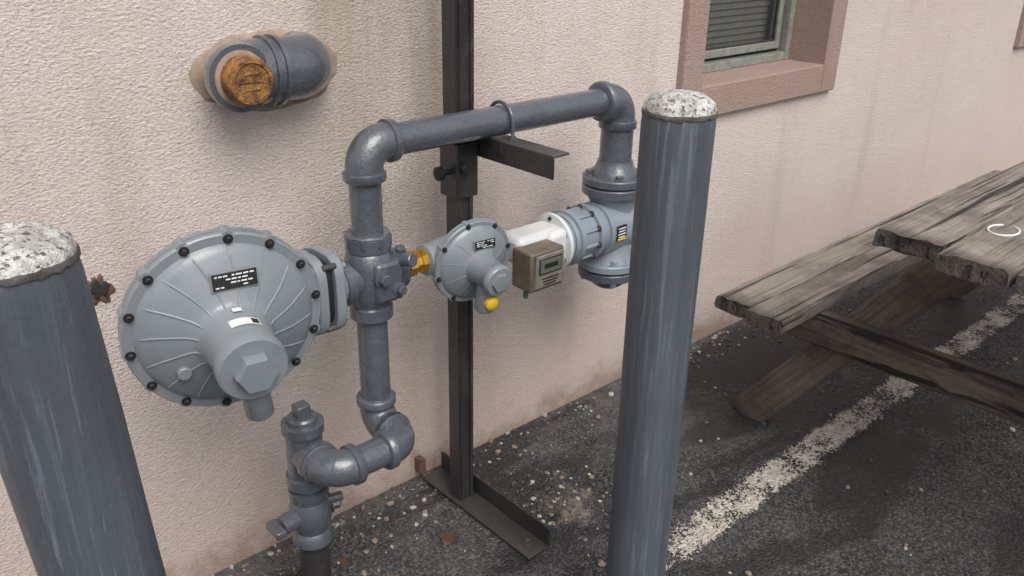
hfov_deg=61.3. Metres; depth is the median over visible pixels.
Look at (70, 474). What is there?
bollard
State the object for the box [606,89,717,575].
bollard
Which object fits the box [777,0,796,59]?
window frame
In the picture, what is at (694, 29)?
window trim
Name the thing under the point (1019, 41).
window trim
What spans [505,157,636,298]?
gas meter
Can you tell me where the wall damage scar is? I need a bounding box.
[88,273,115,304]
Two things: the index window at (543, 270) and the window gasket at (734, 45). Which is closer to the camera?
the index window at (543, 270)
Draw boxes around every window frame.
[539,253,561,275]
[703,51,784,73]
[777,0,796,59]
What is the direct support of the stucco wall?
on the asphalt ground
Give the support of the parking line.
on the asphalt ground
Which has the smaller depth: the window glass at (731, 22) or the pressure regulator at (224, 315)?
the pressure regulator at (224, 315)
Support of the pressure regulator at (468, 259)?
attached to the gas pipework
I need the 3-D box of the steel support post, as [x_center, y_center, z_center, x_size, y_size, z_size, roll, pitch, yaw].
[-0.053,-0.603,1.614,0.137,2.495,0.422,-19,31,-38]
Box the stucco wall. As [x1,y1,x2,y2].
[0,0,1023,575]
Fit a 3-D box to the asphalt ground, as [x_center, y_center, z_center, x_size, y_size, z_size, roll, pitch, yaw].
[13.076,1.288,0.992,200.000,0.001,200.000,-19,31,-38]
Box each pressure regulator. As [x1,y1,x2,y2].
[117,225,355,421]
[416,218,512,313]
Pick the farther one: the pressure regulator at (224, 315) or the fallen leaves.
the fallen leaves
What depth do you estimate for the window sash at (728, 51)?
2.84 m
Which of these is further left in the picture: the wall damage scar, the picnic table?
the wall damage scar
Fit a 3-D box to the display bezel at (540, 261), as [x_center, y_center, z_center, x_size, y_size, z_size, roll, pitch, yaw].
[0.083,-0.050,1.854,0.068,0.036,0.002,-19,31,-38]
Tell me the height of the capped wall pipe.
0.157 m
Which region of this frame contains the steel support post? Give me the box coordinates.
[415,0,568,559]
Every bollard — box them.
[0,221,165,575]
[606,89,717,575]
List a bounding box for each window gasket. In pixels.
[704,48,776,61]
[705,39,772,50]
[772,0,779,40]
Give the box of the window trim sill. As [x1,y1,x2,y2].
[701,59,823,114]
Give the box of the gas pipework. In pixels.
[266,81,636,575]
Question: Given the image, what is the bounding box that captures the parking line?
[666,294,1023,570]
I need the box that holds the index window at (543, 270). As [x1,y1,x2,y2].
[541,255,561,274]
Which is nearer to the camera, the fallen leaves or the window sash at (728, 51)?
the fallen leaves
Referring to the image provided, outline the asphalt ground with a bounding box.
[214,257,1023,575]
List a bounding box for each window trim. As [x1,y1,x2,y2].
[676,0,710,92]
[788,0,847,91]
[1013,4,1023,47]
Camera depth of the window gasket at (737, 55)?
2.88 m
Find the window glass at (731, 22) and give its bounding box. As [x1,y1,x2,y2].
[706,0,774,47]
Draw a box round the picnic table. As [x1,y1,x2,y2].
[714,161,1023,425]
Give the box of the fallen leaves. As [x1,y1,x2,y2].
[339,530,459,575]
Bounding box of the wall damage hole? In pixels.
[90,278,109,299]
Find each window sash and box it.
[705,41,774,58]
[770,0,784,48]
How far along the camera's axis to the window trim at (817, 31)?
2.93 m
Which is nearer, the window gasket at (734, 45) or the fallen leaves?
the fallen leaves
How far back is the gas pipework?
1.67 m
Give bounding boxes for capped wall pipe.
[189,29,337,112]
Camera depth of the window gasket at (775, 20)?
2.94 m
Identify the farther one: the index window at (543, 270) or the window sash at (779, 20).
the window sash at (779, 20)
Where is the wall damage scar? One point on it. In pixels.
(102, 298)
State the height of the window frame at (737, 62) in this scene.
0.028 m
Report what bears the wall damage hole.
attached to the stucco wall

